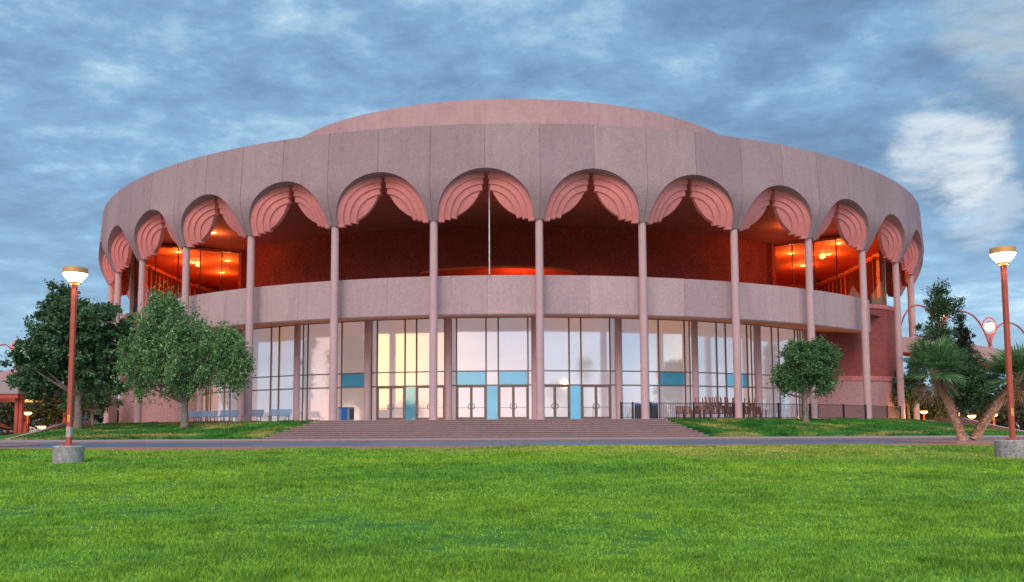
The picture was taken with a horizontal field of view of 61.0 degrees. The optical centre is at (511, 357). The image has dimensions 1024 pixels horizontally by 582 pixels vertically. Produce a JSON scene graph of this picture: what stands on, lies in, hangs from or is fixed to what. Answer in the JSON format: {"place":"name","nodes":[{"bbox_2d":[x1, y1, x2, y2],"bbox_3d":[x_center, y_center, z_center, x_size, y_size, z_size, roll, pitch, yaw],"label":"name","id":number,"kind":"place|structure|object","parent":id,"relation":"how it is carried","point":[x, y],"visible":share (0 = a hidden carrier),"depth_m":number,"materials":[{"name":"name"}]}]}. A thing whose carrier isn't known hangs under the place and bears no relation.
{"place":"outdoors","nodes":[
{"label":"outdoors","id":0,"kind":"place"},
{"bbox_2d":[0,443,993,450],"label":"road verge","id":1,"kind":"structure","parent":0,"point":[266,448],"depth_m":39.00,"materials":[{"name":"green plant"}]},
{"bbox_2d":[0,417,1023,439],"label":"grass bank","id":2,"kind":"structure","parent":0,"point":[711,425],"depth_m":59.07,"materials":[{"name":"green plant"}]},
{"bbox_2d":[0,278,139,428],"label":"dark leafy tree","id":3,"kind":"object","parent":2,"relation":"on","point":[45,346],"visible":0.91,"depth_m":65.28,"materials":[{"name":"green plant"}]},
{"bbox_2d":[108,281,255,427],"bbox_3d":[-23.758,-0.204,62.847,10.019,10.844,5.939,-1,-5,12],"label":"drooping tree","id":4,"kind":"object","parent":2,"relation":"on","point":[175,351],"visible":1,"depth_m":62.31,"materials":[{"name":"green plant"}]},
{"bbox_2d":[766,334,843,422],"bbox_3d":[21.548,1.607,63.877,5.610,6.688,4.467,0,-5,0],"label":"round tree","id":5,"kind":"object","parent":2,"relation":"on","point":[814,363],"visible":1,"depth_m":63.49,"materials":[{"name":"green plant"}]},
{"bbox_2d":[0,443,1023,581],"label":"lawn","id":6,"kind":"structure","parent":0,"point":[491,537],"depth_m":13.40,"materials":[{"name":"green plant"}]},
{"bbox_2d":[52,266,87,463],"bbox_3d":[-15.749,0.317,31.087,1.030,7.133,1.030,0,-5,0],"label":"lamp post","id":7,"kind":"object","parent":6,"relation":"on","point":[69,451],"visible":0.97,"depth_m":30.98,"materials":[{"name":"red metal"}]},
{"bbox_2d":[989,246,1023,458],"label":"lamp post","id":8,"kind":"object","parent":6,"relation":"on","point":[1012,446],"visible":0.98,"depth_m":30.22,"materials":[{"name":"red metal"}]},
{"bbox_2d":[0,439,1023,447],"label":"road","id":9,"kind":"structure","parent":0,"point":[481,443],"depth_m":46.19,"materials":[{"name":"grey asphalt"}]},
{"bbox_2d":[0,445,39,446],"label":"planter kerb","id":10,"kind":"structure","parent":9,"relation":"on","point":[16,445],"depth_m":43.38,"materials":[{"name":"grey concrete"}]},
{"bbox_2d":[0,437,1023,443],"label":"kerb","id":11,"kind":"structure","parent":9,"relation":"on","point":[499,440],"depth_m":53.93,"materials":[{"name":"concrete"}]},
{"bbox_2d":[899,334,973,440],"bbox_3d":[21.502,1.482,44.175,3.832,5.626,4.064,4,-6,-39],"label":"fan palm","id":12,"kind":"object","parent":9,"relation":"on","point":[933,356],"visible":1,"depth_m":43.98,"materials":[{"name":"green plant"}]},
{"bbox_2d":[893,440,993,442],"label":"planter kerb","id":13,"kind":"structure","parent":9,"relation":"on","point":[954,441],"depth_m":41.99,"materials":[{"name":"grey concrete"}]},
{"bbox_2d":[969,340,1023,439],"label":"fan palm","id":14,"kind":"object","parent":9,"relation":"on","point":[993,408],"visible":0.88,"depth_m":44.25,"materials":[{"name":"plant"}]},
{"bbox_2d":[0,435,1023,441],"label":"pavement","id":15,"kind":"structure","parent":0,"point":[500,438],"depth_m":55.68,"materials":[{"name":"concrete"}]},
{"bbox_2d":[262,419,708,438],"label":"front steps","id":16,"kind":"structure","parent":15,"relation":"on","point":[498,428],"depth_m":59.00,"materials":[{"name":"concrete"}]},
{"bbox_2d":[0,0,1023,426],"label":"sky","id":17,"kind":"structure","parent":0,"point":[98,97],"materials":[{"name":"blue"}]},
{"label":"plaza","id":18,"kind":"structure","parent":0,"visible":0},
{"bbox_2d":[188,411,199,420],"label":"bench","id":19,"kind":"object","parent":18,"relation":"on","point":[191,413],"visible":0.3,"depth_m":74.62,"materials":[{"name":"metal"}]},
{"bbox_2d":[196,411,217,420],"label":"bench","id":20,"kind":"object","parent":18,"relation":"on","point":[206,413],"visible":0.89,"depth_m":73.33,"materials":[{"name":"metal"}]},
{"bbox_2d":[215,410,239,421],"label":"bench","id":21,"kind":"object","parent":18,"relation":"on","point":[229,413],"visible":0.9,"depth_m":71.78,"materials":[{"name":"metal"}]},
{"bbox_2d":[239,410,263,420],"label":"bench","id":22,"kind":"object","parent":18,"relation":"on","point":[258,413],"visible":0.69,"depth_m":70.29,"materials":[{"name":"metal"}]},
{"bbox_2d":[268,409,291,420],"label":"bench","id":23,"kind":"object","parent":18,"relation":"on","point":[285,412],"visible":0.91,"depth_m":69.13,"materials":[{"name":"metal"}]},
{"bbox_2d":[338,407,354,419],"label":"recycling bin","id":24,"kind":"object","parent":18,"relation":"on","point":[345,413],"visible":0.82,"depth_m":66.86,"materials":[{"name":"blue plastic"}]},
{"bbox_2d":[341,408,347,419],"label":"blue door","id":25,"kind":"structure","parent":24,"relation":"in","point":[343,410],"depth_m":66.79,"materials":[{"name":"plastic"}]},
{"bbox_2d":[99,99,923,422],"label":"auditorium","id":26,"kind":"structure","parent":18,"relation":"on","point":[485,259],"depth_m":70.85,"materials":[{"name":"pink concrete"}]},
{"bbox_2d":[134,256,138,305],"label":"foyer window","id":27,"kind":"structure","parent":26,"relation":"in","point":[135,256],"depth_m":89.04,"materials":[{"name":"brown glass"}]},
{"bbox_2d":[133,246,239,311],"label":"foyer window","id":28,"kind":"structure","parent":26,"relation":"in","point":[134,307],"depth_m":89.16,"materials":[{"name":"orange glass"}]},
{"bbox_2d":[774,234,882,304],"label":"foyer window","id":29,"kind":"structure","parent":26,"relation":"in","point":[871,300],"depth_m":86.54,"materials":[{"name":"orange glass"}]},
{"bbox_2d":[879,248,881,297],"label":"foyer window","id":30,"kind":"structure","parent":26,"relation":"in","point":[879,248],"depth_m":90.73,"materials":[{"name":"brown glass"}]},
{"bbox_2d":[634,404,640,418],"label":"litter bin","id":31,"kind":"object","parent":18,"relation":"on","point":[636,406],"visible":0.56,"depth_m":66.32,"materials":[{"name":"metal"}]},
{"bbox_2d":[652,404,657,418],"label":"litter bin","id":32,"kind":"object","parent":18,"relation":"on","point":[656,408],"visible":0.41,"depth_m":66.60,"materials":[{"name":"metal"}]},
{"bbox_2d":[676,406,685,416],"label":"wooden chair","id":33,"kind":"object","parent":18,"relation":"on","point":[680,410],"visible":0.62,"depth_m":67.31,"materials":[{"name":"brown wood"}]},
{"bbox_2d":[684,406,692,416],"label":"wooden chair","id":34,"kind":"object","parent":18,"relation":"on","point":[686,408],"visible":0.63,"depth_m":67.74,"materials":[{"name":"brown wood"}]},
{"bbox_2d":[695,406,705,416],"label":"wooden chair","id":35,"kind":"object","parent":18,"relation":"on","point":[696,408],"visible":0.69,"depth_m":67.50,"materials":[{"name":"brown wood"}]},
{"bbox_2d":[695,397,705,409],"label":"wooden chair","id":36,"kind":"object","parent":35,"relation":"on","point":[702,406],"visible":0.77,"depth_m":67.14,"materials":[{"name":"brown wood"}]},
{"bbox_2d":[744,407,754,416],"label":"wooden chair","id":37,"kind":"object","parent":18,"relation":"on","point":[745,411],"visible":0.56,"depth_m":69.43,"materials":[{"name":"brown wood"}]},
{"bbox_2d":[744,397,754,410],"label":"wooden chair","id":38,"kind":"object","parent":37,"relation":"on","point":[751,404],"visible":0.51,"depth_m":69.25,"materials":[{"name":"brown wood"}]},
{"bbox_2d":[620,402,900,418],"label":"railing","id":39,"kind":"object","parent":18,"relation":"on","point":[896,412],"visible":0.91,"depth_m":67.43,"materials":[{"name":"metal"}]},
{"bbox_2d":[755,407,766,416],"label":"wooden chair","id":40,"kind":"object","parent":18,"relation":"on","point":[758,412],"visible":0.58,"depth_m":69.79,"materials":[{"name":"brown wood"}]},
{"bbox_2d":[890,365,931,418],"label":"dark shrub tree","id":41,"kind":"object","parent":18,"relation":"on","point":[909,384],"visible":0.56,"depth_m":81.40,"materials":[{"name":"green plant"}]},
{"bbox_2d":[920,410,927,419],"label":"garden lamp post","id":42,"kind":"object","parent":18,"relation":"on","point":[923,412],"visible":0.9,"depth_m":83.68,"materials":[{"name":"red paint"}]},
{"label":"yard","id":43,"kind":"structure","parent":0,"visible":0},
{"bbox_2d":[0,423,12,435],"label":"parked car","id":44,"kind":"object","parent":43,"relation":"on","point":[5,430],"visible":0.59,"depth_m":71.29,"materials":[{"name":"black paint"}]},
{"bbox_2d":[0,402,51,432],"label":"background tree","id":45,"kind":"object","parent":43,"relation":"on","point":[7,409],"visible":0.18,"depth_m":98.97,"materials":[{"name":"green plant"}]},
{"bbox_2d":[24,411,31,432],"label":"garden lamp post","id":46,"kind":"object","parent":43,"relation":"on","point":[27,413],"visible":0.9,"depth_m":77.71,"materials":[{"name":"red paint"}]},
{"bbox_2d":[0,344,61,432],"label":"ramp bridge","id":47,"kind":"structure","parent":43,"relation":"on","point":[3,374],"depth_m":98.90,"materials":[{"name":"paint"}]},
{"bbox_2d":[0,380,66,433],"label":"covered walkway","id":48,"kind":"structure","parent":43,"relation":"on","point":[7,394],"depth_m":73.64,"materials":[{"name":"concrete"}]},
{"bbox_2d":[5,421,91,439],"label":"wall","id":49,"kind":"structure","parent":43,"relation":"on","point":[63,425],"depth_m":65.44,"materials":[{"name":"concrete"}]},
{"bbox_2d":[24,402,96,426],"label":"background tree","id":50,"kind":"object","parent":43,"relation":"on","point":[49,412],"visible":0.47,"depth_m":92.76,"materials":[{"name":"green plant"}]},
{"bbox_2d":[51,377,124,424],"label":"dark shrub tree","id":51,"kind":"object","parent":43,"relation":"on","point":[88,403],"visible":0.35,"depth_m":79.39,"materials":[{"name":"green plant"}]},
{"bbox_2d":[85,404,118,423],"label":"background tree","id":52,"kind":"object","parent":43,"relation":"on","point":[100,419],"visible":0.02,"depth_m":98.89,"materials":[{"name":"green plant"}]},
{"bbox_2d":[905,395,946,419],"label":"background tree","id":53,"kind":"object","parent":43,"relation":"on","point":[931,414],"visible":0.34,"depth_m":90.50,"materials":[{"name":"green plant"}]},
{"bbox_2d":[910,278,965,417],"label":"slender tree","id":54,"kind":"object","parent":43,"relation":"on","point":[938,304],"visible":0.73,"depth_m":73.20,"materials":[{"name":"green plant"}]},
{"bbox_2d":[901,305,1023,385],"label":"ramp bridge","id":55,"kind":"structure","parent":43,"relation":"on","point":[906,341],"depth_m":88.12,"materials":[{"name":"paint"}]},
{"bbox_2d":[982,317,996,346],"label":"ring lamp","id":56,"kind":"object","parent":55,"relation":"on","point":[989,325],"visible":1,"depth_m":89.42,"materials":[{"name":"red paint"}]},
{"bbox_2d":[951,310,978,417],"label":"cypress tree","id":57,"kind":"object","parent":43,"relation":"on","point":[964,337],"visible":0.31,"depth_m":77.07,"materials":[{"name":"green plant"}]},
{"bbox_2d":[928,346,1004,417],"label":"leafy tree","id":58,"kind":"object","parent":43,"relation":"on","point":[971,394],"visible":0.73,"depth_m":71.04,"materials":[{"name":"green plant"}]},
{"bbox_2d":[967,414,975,419],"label":"garden lamp post","id":59,"kind":"object","parent":43,"relation":"on","point":[972,415],"visible":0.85,"depth_m":77.60,"materials":[{"name":"red paint"}]},
{"bbox_2d":[935,417,1023,432],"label":"wall","id":60,"kind":"structure","parent":43,"relation":"on","point":[964,420],"depth_m":67.40,"materials":[{"name":"concrete"}]},
{"bbox_2d":[967,390,1023,427],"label":"background tree","id":61,"kind":"object","parent":43,"relation":"on","point":[1001,418],"visible":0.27,"depth_m":92.11,"materials":[{"name":"green plant"}]},
{"bbox_2d":[978,384,1023,429],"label":"background tree","id":62,"kind":"object","parent":43,"relation":"on","point":[1021,424],"visible":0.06,"depth_m":95.42,"materials":[{"name":"green plant"}]},
{"label":"ground","id":63,"kind":"structure","parent":0,"visible":0},
{"bbox_2d":[13,404,98,431],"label":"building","id":64,"kind":"structure","parent":63,"relation":"on","point":[30,428],"depth_m":192.54,"materials":[{"name":"pink glass"}]},
{"bbox_2d":[29,426,37,431],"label":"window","id":65,"kind":"structure","parent":64,"relation":"in","point":[30,427],"depth_m":192.29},
{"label":"wooden chair","id":66,"kind":"object","parent":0,"visible":0},
{"bbox_2d":[706,397,713,410],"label":"wooden chair","id":67,"kind":"object","parent":66,"relation":"on","point":[711,406],"visible":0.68,"depth_m":67.71,"materials":[{"name":"brown wood"}]},
{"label":"wooden chair","id":68,"kind":"object","parent":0,"visible":0},
{"bbox_2d":[710,396,721,408],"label":"wooden chair","id":69,"kind":"object","parent":68,"relation":"on","point":[720,405],"visible":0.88,"depth_m":67.83,"materials":[{"name":"brown wood"}]},
{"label":"wooden chair","id":70,"kind":"object","parent":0,"visible":0},
{"bbox_2d":[718,397,727,409],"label":"wooden chair","id":71,"kind":"object","parent":70,"relation":"on","point":[724,402],"visible":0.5,"depth_m":68.18,"materials":[{"name":"brown wood"}]},
{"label":"wooden chair","id":72,"kind":"object","parent":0,"visible":0},
{"bbox_2d":[725,397,733,409],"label":"wooden chair","id":73,"kind":"object","parent":72,"relation":"on","point":[728,405],"visible":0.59,"depth_m":68.20,"materials":[{"name":"brown wood"}]}
]}

